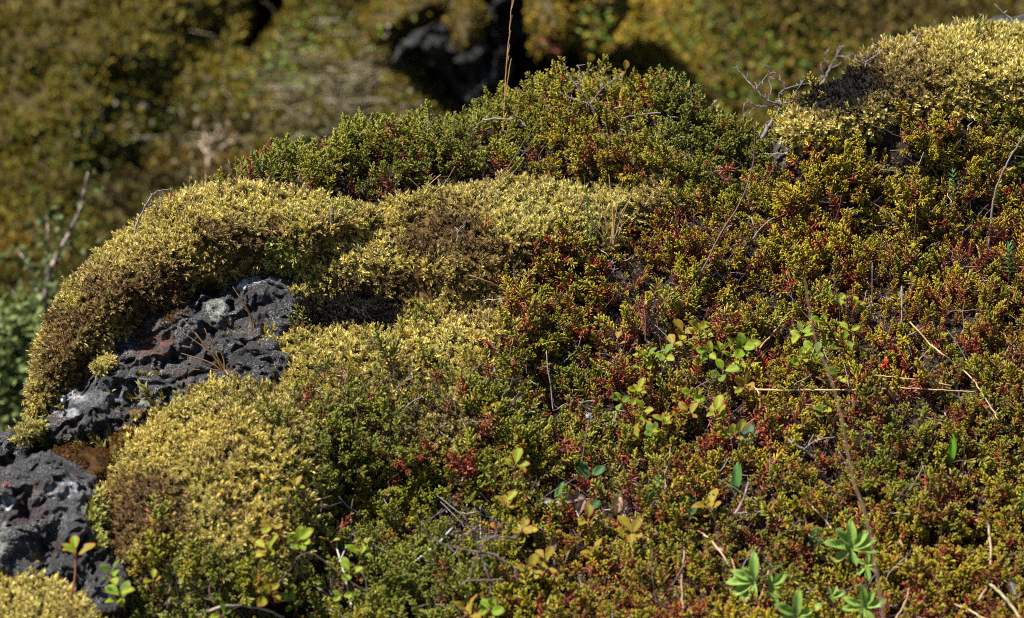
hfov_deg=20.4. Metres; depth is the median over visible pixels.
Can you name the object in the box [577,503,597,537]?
bilberry sprig
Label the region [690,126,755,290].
dry stem
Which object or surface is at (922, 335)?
straw
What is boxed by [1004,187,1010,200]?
red flower bud
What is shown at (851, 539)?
star leaved rosette
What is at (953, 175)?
needle leaved sprig
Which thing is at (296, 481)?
bilberry sprig
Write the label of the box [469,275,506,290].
straw
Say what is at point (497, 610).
bilberry sprig
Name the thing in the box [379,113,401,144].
crowberry sprig
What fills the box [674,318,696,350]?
bilberry sprig
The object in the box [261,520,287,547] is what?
bilberry sprig
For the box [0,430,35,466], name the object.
lava boulder
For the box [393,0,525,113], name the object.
lava boulder
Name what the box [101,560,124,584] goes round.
bilberry sprig
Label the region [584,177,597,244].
dead grass tuft
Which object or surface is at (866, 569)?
star leaved rosette
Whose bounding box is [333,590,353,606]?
bilberry sprig
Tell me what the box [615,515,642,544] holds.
bilberry sprig
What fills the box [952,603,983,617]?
straw
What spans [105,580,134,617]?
bilberry sprig
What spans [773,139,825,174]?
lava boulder
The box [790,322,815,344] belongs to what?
bilberry sprig
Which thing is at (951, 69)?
moss cushion
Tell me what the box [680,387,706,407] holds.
bilberry sprig
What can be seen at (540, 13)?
mossy boulder
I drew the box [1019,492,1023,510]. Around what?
green leaf
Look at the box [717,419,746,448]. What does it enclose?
bilberry sprig
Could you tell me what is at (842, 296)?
bilberry sprig
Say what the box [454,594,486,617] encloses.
bilberry sprig
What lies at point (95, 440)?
moss carpet
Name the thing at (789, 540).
straw
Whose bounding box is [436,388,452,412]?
crowberry sprig
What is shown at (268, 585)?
bilberry sprig
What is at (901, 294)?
straw
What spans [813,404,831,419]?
bilberry sprig
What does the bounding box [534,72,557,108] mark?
crowberry sprig
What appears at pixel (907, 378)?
straw
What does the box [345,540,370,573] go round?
bilberry sprig
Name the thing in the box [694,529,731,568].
straw
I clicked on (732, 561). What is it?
straw
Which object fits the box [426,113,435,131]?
dead twig
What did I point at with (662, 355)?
bilberry sprig
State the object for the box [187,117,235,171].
bare shrub
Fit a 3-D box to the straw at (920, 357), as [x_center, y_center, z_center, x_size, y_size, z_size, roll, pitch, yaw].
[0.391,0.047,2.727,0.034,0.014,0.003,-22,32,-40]
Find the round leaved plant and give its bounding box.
[738,424,756,443]
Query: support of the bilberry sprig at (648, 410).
on the ground at (890, 141)
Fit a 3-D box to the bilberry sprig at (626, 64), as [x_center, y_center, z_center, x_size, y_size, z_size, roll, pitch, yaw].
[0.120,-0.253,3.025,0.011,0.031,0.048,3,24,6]
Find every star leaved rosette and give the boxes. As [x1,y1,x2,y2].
[725,550,758,606]
[768,572,787,607]
[774,588,822,617]
[820,586,845,611]
[823,519,876,571]
[842,585,886,617]
[856,553,879,590]
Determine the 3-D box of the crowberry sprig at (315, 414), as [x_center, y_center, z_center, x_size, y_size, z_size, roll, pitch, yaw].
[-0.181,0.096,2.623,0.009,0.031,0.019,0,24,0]
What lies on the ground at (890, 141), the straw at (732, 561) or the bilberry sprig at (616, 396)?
the bilberry sprig at (616, 396)
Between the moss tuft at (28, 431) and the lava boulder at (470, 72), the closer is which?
the moss tuft at (28, 431)
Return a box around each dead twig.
[131,189,168,232]
[330,205,338,225]
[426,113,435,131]
[454,221,465,242]
[610,254,617,275]
[820,43,850,83]
[849,43,884,70]
[960,221,970,242]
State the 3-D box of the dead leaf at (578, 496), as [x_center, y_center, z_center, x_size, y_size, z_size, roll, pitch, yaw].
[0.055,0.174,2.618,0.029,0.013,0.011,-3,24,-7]
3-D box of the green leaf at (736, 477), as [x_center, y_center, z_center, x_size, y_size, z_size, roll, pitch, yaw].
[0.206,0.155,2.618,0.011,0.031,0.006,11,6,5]
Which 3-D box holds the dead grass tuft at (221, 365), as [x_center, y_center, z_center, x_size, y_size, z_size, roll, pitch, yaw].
[-0.285,0.043,2.706,0.061,0.055,0.022,10,26,21]
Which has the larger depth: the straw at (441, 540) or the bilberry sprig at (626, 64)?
the bilberry sprig at (626, 64)
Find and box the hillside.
[0,0,1023,429]
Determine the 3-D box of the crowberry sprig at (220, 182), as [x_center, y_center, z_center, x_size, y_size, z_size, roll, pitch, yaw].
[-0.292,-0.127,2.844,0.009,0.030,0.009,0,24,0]
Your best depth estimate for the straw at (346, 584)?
2.53 m
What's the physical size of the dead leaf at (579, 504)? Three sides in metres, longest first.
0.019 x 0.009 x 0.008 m
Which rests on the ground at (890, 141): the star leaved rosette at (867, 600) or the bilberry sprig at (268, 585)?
the star leaved rosette at (867, 600)
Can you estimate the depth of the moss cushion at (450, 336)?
2.72 m
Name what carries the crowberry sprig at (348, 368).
on the moss cushion at (450, 336)
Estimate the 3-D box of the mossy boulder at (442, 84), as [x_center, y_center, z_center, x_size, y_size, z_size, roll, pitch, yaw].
[-0.167,-0.375,5.330,0.210,0.156,0.422,0,24,0]
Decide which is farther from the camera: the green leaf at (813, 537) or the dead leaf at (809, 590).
the green leaf at (813, 537)
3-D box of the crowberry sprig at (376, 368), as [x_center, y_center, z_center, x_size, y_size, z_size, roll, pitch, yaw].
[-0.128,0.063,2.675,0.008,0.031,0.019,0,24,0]
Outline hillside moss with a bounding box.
[0,0,1023,420]
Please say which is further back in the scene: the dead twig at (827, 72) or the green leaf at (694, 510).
the dead twig at (827, 72)
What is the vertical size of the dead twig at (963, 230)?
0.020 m
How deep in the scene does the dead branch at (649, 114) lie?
2.95 m
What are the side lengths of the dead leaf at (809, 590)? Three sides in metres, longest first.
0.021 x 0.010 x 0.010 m
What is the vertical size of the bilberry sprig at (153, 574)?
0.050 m
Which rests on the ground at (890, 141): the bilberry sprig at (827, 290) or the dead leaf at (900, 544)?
the bilberry sprig at (827, 290)
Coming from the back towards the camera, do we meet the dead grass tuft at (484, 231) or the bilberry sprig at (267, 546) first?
the dead grass tuft at (484, 231)
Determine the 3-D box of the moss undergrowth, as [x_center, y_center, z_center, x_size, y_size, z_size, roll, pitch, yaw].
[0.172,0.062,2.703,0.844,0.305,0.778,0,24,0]
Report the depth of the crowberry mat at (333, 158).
2.96 m
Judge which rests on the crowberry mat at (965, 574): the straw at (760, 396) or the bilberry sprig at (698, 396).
the straw at (760, 396)
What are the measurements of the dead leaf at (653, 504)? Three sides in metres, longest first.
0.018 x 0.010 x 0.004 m
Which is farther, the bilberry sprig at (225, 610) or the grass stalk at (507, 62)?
the grass stalk at (507, 62)
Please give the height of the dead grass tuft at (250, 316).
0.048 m
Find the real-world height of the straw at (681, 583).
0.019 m
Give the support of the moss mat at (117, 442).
on the ground at (890, 141)
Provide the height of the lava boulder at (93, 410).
0.144 m
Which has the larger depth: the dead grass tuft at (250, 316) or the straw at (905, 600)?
the dead grass tuft at (250, 316)
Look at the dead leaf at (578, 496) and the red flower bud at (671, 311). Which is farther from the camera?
the red flower bud at (671, 311)
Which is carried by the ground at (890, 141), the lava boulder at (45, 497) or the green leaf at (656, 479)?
the lava boulder at (45, 497)
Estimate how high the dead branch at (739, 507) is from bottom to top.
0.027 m
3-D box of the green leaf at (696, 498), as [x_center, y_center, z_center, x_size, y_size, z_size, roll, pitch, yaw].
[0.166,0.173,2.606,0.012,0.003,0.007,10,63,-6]
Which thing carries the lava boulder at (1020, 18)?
on the ground at (890, 141)
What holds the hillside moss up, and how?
on the hillside
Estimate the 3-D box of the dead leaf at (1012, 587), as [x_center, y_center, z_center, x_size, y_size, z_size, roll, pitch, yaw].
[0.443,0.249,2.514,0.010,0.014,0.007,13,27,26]
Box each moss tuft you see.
[7,414,49,448]
[82,483,112,550]
[89,348,120,378]
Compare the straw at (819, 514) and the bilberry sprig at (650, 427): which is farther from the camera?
the bilberry sprig at (650, 427)
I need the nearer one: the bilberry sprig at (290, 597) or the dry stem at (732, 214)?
the bilberry sprig at (290, 597)
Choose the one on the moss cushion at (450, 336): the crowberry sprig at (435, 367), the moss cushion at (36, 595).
the crowberry sprig at (435, 367)
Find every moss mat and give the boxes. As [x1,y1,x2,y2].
[51,442,115,481]
[108,421,140,458]
[161,308,187,328]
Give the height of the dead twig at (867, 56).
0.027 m
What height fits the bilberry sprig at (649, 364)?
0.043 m
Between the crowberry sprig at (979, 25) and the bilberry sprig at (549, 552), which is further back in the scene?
the crowberry sprig at (979, 25)
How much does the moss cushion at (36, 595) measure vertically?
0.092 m
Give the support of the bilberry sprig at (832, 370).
on the ground at (890, 141)
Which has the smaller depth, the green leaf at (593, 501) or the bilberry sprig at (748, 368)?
the green leaf at (593, 501)
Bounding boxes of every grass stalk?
[502,0,513,138]
[502,58,511,139]
[803,278,883,617]
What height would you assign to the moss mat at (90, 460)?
0.035 m
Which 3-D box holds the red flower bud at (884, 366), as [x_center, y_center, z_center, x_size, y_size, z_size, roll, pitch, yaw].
[0.357,0.062,2.730,0.010,0.033,0.011,0,24,0]
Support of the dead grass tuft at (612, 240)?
on the moss cushion at (407, 250)
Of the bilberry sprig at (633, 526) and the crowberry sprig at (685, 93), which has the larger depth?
the crowberry sprig at (685, 93)
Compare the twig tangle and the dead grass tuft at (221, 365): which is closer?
the twig tangle
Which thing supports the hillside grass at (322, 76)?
on the hillside
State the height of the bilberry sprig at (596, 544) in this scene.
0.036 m
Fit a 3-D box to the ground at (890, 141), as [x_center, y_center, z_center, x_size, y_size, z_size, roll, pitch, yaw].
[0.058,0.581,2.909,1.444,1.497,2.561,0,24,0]
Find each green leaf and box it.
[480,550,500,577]
[554,481,564,497]
[577,461,589,481]
[586,499,600,508]
[591,465,605,474]
[641,491,653,509]
[650,476,658,496]
[687,501,696,516]
[689,494,699,500]
[730,461,741,493]
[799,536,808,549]
[806,535,818,557]
[809,529,825,542]
[947,431,955,466]
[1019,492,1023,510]
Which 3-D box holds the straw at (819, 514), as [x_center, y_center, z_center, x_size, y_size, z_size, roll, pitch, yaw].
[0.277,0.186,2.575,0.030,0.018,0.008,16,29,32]
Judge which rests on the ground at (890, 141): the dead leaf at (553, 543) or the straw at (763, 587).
the dead leaf at (553, 543)
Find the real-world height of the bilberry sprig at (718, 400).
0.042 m
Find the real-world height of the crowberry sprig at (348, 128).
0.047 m
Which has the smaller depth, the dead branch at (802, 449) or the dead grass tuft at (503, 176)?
the dead branch at (802, 449)
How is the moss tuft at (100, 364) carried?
on the lava boulder at (93, 410)
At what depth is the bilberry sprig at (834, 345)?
2.74 m
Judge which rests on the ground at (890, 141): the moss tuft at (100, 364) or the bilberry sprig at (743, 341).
the bilberry sprig at (743, 341)
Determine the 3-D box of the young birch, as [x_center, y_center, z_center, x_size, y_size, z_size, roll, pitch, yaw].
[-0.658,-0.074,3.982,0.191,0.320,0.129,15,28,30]
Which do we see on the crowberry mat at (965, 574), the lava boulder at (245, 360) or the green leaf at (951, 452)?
the green leaf at (951, 452)
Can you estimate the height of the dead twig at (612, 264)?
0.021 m
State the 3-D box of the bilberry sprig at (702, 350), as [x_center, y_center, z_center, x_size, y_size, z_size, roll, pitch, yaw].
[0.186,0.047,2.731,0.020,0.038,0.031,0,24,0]
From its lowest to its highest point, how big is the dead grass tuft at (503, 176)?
0.079 m
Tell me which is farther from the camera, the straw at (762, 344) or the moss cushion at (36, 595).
the straw at (762, 344)
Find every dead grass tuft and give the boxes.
[181,321,238,375]
[233,287,254,326]
[409,167,454,196]
[474,183,496,235]
[500,104,548,180]
[580,178,639,251]
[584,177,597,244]
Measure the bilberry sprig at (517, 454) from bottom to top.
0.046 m
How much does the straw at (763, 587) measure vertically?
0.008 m
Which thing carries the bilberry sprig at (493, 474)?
on the ground at (890, 141)
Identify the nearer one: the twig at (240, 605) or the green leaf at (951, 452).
the twig at (240, 605)
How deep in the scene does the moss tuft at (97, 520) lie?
2.53 m
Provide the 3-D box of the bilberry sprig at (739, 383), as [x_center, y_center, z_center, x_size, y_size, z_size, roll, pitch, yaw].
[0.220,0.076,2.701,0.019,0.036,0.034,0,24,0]
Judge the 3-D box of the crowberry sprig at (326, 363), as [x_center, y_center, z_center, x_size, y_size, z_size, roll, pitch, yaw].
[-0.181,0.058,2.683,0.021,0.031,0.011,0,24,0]
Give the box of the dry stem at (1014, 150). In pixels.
[988,135,1023,253]
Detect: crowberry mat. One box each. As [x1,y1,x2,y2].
[111,98,1023,617]
[234,54,825,198]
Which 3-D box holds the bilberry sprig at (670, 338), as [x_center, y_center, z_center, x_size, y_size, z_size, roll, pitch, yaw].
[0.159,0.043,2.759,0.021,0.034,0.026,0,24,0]
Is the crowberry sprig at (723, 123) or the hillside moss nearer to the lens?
the crowberry sprig at (723, 123)
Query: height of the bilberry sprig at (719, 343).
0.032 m
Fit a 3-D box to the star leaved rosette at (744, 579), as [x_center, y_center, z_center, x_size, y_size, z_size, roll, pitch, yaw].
[0.204,0.242,2.506,0.030,0.052,0.022,-8,25,-18]
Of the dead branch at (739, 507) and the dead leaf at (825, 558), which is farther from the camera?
the dead branch at (739, 507)
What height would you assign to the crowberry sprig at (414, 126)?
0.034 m
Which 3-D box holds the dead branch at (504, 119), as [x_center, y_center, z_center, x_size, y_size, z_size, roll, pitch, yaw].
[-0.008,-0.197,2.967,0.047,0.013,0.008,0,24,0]
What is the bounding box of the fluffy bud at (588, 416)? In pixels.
[581,413,592,460]
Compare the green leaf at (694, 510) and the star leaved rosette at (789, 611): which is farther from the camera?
the green leaf at (694, 510)
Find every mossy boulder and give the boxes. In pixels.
[359,0,449,48]
[368,61,466,125]
[443,0,490,50]
[522,0,634,62]
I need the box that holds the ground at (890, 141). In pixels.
[32,99,1023,617]
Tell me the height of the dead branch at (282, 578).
0.050 m
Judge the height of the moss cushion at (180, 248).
0.181 m
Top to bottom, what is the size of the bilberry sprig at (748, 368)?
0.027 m
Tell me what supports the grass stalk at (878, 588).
on the ground at (890, 141)
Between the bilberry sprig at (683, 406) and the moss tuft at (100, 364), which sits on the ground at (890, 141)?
the bilberry sprig at (683, 406)
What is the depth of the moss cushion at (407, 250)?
2.83 m
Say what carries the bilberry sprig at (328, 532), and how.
on the ground at (890, 141)
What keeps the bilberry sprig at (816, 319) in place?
on the ground at (890, 141)
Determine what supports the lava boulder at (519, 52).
on the hillside
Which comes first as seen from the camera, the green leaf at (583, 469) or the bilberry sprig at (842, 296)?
the green leaf at (583, 469)
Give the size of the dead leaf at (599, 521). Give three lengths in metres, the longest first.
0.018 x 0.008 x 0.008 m
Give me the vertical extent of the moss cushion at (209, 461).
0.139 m
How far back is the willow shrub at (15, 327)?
3.93 m
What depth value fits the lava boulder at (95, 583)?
2.48 m
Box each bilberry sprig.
[62,535,95,600]
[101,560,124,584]
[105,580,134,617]
[143,569,160,603]
[210,600,230,617]
[254,535,286,563]
[257,575,280,606]
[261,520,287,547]
[280,475,323,540]
[281,591,302,617]
[287,525,313,552]
[319,529,339,557]
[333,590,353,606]
[341,557,363,583]
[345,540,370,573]
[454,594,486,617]
[478,597,504,617]
[490,468,504,494]
[494,490,518,510]
[505,448,529,484]
[512,517,538,543]
[516,554,543,581]
[535,546,557,574]
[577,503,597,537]
[580,538,606,570]
[607,329,626,353]
[611,392,631,409]
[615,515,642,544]
[618,60,628,77]
[621,423,641,444]
[627,377,646,405]
[632,347,660,369]
[632,399,653,427]
[636,293,644,331]
[644,422,662,441]
[651,413,670,436]
[656,343,675,369]
[665,334,685,360]
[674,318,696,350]
[678,401,697,423]
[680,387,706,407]
[688,320,713,347]
[691,488,721,520]
[696,340,715,365]
[706,394,726,423]
[710,358,739,385]
[712,340,728,365]
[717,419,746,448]
[720,351,744,367]
[727,332,761,358]
[734,371,754,397]
[740,362,761,383]
[788,346,812,366]
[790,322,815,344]
[801,340,823,358]
[811,314,831,332]
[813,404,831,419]
[814,285,830,307]
[826,330,853,352]
[828,293,845,317]
[828,366,845,388]
[838,322,860,340]
[850,296,864,321]
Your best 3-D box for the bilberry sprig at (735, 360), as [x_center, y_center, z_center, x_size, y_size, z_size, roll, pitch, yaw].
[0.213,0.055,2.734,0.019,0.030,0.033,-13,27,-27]
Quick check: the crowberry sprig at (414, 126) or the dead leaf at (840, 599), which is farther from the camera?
the crowberry sprig at (414, 126)
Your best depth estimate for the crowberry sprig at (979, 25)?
2.97 m
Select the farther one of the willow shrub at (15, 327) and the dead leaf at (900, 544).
the willow shrub at (15, 327)
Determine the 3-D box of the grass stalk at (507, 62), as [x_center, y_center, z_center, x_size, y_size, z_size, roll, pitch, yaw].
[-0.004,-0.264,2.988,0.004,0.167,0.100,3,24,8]
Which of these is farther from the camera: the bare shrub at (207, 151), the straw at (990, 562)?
the bare shrub at (207, 151)
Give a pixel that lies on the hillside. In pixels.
(264, 16)
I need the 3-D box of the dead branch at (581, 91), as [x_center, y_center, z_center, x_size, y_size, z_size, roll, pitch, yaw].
[0.083,-0.228,2.972,0.067,0.056,0.033,2,24,6]
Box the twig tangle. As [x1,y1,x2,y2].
[421,519,519,598]
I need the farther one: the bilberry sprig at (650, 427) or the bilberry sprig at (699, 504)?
the bilberry sprig at (650, 427)
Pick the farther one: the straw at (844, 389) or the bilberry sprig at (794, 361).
the bilberry sprig at (794, 361)
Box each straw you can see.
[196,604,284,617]
[331,541,355,593]
[336,541,351,605]
[416,528,452,559]
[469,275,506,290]
[660,336,703,375]
[680,546,684,613]
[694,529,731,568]
[731,558,749,615]
[743,387,973,391]
[753,386,766,410]
[757,570,768,609]
[759,312,789,348]
[788,539,844,562]
[806,501,831,528]
[847,375,951,385]
[896,565,912,617]
[899,286,902,322]
[909,321,998,419]
[909,347,931,369]
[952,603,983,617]
[978,519,991,600]
[988,582,1020,617]
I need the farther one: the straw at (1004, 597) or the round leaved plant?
the round leaved plant
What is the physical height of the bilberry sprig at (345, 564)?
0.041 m
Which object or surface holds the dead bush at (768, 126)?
on the crowberry mat at (333, 158)
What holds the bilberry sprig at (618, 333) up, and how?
on the ground at (890, 141)
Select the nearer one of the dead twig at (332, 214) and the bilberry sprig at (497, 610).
the bilberry sprig at (497, 610)
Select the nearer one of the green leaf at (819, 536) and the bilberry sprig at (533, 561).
the bilberry sprig at (533, 561)
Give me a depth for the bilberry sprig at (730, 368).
2.71 m
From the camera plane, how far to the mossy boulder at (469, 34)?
5.13 m
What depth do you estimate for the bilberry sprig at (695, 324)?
2.75 m
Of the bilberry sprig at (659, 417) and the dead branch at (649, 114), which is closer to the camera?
the bilberry sprig at (659, 417)
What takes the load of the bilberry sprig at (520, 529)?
on the ground at (890, 141)
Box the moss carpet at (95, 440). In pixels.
[5,14,1022,617]
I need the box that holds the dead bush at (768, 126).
[733,63,820,139]
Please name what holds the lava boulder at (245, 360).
on the ground at (890, 141)
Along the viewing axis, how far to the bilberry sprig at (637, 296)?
2.78 m
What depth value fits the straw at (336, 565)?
2.53 m
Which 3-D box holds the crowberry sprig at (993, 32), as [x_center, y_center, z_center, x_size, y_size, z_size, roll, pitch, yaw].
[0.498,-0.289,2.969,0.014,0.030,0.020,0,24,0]
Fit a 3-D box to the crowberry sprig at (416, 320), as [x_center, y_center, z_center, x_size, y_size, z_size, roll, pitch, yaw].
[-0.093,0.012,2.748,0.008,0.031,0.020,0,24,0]
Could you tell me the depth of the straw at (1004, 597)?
2.50 m
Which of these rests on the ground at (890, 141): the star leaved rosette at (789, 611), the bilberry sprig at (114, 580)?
the star leaved rosette at (789, 611)
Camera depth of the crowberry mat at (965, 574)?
2.66 m
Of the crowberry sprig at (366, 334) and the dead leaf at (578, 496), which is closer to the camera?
the dead leaf at (578, 496)
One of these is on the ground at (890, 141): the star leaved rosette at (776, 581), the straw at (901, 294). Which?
the star leaved rosette at (776, 581)
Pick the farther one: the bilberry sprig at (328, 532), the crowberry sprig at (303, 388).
the crowberry sprig at (303, 388)
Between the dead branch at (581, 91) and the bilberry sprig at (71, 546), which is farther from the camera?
the dead branch at (581, 91)
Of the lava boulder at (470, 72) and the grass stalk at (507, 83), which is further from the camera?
the lava boulder at (470, 72)
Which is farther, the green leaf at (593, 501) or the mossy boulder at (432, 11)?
the mossy boulder at (432, 11)
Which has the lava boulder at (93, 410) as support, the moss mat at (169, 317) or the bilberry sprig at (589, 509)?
the moss mat at (169, 317)
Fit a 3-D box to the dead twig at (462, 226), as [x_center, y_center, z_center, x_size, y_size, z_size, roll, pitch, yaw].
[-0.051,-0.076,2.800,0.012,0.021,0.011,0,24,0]
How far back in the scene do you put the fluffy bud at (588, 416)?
2.65 m
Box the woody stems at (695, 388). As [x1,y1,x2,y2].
[129,86,1023,617]
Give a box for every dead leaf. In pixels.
[535,497,553,507]
[548,535,556,550]
[556,490,585,503]
[575,499,585,515]
[596,518,611,528]
[613,495,622,513]
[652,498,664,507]
[712,543,724,551]
[806,587,817,602]
[820,554,834,561]
[837,589,846,603]
[894,538,903,555]
[1009,581,1017,597]
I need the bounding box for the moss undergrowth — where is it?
[244,117,1023,617]
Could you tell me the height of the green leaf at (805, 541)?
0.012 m
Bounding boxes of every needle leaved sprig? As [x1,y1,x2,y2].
[946,168,959,202]
[1002,240,1015,284]
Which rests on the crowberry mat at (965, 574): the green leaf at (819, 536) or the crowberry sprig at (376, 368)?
the green leaf at (819, 536)
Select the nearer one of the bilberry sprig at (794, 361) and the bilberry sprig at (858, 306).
the bilberry sprig at (794, 361)
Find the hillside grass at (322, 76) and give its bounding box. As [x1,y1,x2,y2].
[126,0,515,151]
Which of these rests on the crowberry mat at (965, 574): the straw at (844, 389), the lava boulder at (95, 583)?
the straw at (844, 389)
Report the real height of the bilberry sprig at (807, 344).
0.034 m
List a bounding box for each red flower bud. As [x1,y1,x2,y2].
[669,309,673,330]
[880,357,888,381]
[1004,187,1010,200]
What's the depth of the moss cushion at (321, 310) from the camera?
2.77 m
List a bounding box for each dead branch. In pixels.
[245,552,365,615]
[482,114,526,126]
[559,63,623,120]
[620,112,685,137]
[733,482,773,513]
[787,437,834,462]
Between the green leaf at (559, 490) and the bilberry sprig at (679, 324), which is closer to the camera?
the green leaf at (559, 490)
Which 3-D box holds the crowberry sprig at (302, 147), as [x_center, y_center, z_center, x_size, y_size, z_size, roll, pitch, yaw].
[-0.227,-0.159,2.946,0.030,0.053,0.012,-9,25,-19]
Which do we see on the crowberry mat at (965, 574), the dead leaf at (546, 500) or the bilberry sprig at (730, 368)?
the dead leaf at (546, 500)
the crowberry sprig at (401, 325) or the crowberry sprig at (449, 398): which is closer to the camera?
the crowberry sprig at (449, 398)
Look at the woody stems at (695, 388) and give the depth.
2.69 m
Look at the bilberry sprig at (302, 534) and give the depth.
2.50 m
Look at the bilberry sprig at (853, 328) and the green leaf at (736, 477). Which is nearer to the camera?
the green leaf at (736, 477)
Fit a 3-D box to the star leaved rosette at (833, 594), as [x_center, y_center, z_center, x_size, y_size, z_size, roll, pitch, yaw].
[0.282,0.260,2.511,0.024,0.032,0.008,0,24,0]
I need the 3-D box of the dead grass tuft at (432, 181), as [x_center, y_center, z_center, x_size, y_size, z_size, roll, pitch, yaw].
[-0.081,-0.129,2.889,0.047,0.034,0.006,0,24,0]
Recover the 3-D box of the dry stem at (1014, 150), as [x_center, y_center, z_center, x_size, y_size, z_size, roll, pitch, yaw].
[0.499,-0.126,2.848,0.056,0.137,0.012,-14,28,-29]
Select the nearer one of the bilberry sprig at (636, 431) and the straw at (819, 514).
the straw at (819, 514)
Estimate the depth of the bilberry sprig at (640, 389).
2.70 m
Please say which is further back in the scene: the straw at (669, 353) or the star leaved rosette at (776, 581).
the straw at (669, 353)
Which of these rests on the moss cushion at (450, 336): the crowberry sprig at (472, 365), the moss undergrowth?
the crowberry sprig at (472, 365)
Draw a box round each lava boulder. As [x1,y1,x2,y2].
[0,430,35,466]
[0,449,107,592]
[31,271,301,447]
[81,539,130,617]
[226,347,289,385]
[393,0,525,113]
[501,1,548,71]
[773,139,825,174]
[988,14,1023,23]
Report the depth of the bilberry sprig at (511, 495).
2.58 m
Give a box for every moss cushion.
[0,566,113,617]
[20,175,382,418]
[98,370,338,617]
[214,291,548,481]
[286,292,404,329]
[288,169,711,314]
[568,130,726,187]
[775,16,1023,157]
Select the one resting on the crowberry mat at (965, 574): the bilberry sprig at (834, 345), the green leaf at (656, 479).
the green leaf at (656, 479)
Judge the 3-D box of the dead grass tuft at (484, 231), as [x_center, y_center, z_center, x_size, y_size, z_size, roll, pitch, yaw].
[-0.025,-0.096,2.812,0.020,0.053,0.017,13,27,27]
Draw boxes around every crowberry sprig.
[215,169,223,192]
[279,132,306,166]
[299,374,320,396]
[309,357,330,382]
[310,400,319,423]
[341,120,366,150]
[346,360,352,382]
[362,328,377,349]
[372,362,380,386]
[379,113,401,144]
[398,318,404,338]
[410,116,417,142]
[412,306,418,328]
[432,363,449,382]
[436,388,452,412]
[460,345,479,368]
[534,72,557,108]
[679,72,688,104]
[719,114,733,132]
[974,14,982,38]
[983,20,996,40]
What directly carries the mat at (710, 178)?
on the ground at (890, 141)
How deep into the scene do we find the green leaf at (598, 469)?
2.64 m
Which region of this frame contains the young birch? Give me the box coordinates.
[0,154,103,337]
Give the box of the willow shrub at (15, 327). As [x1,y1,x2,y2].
[0,267,52,431]
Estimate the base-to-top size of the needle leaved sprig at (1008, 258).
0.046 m
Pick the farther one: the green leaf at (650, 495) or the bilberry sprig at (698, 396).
the bilberry sprig at (698, 396)
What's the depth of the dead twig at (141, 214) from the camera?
2.82 m

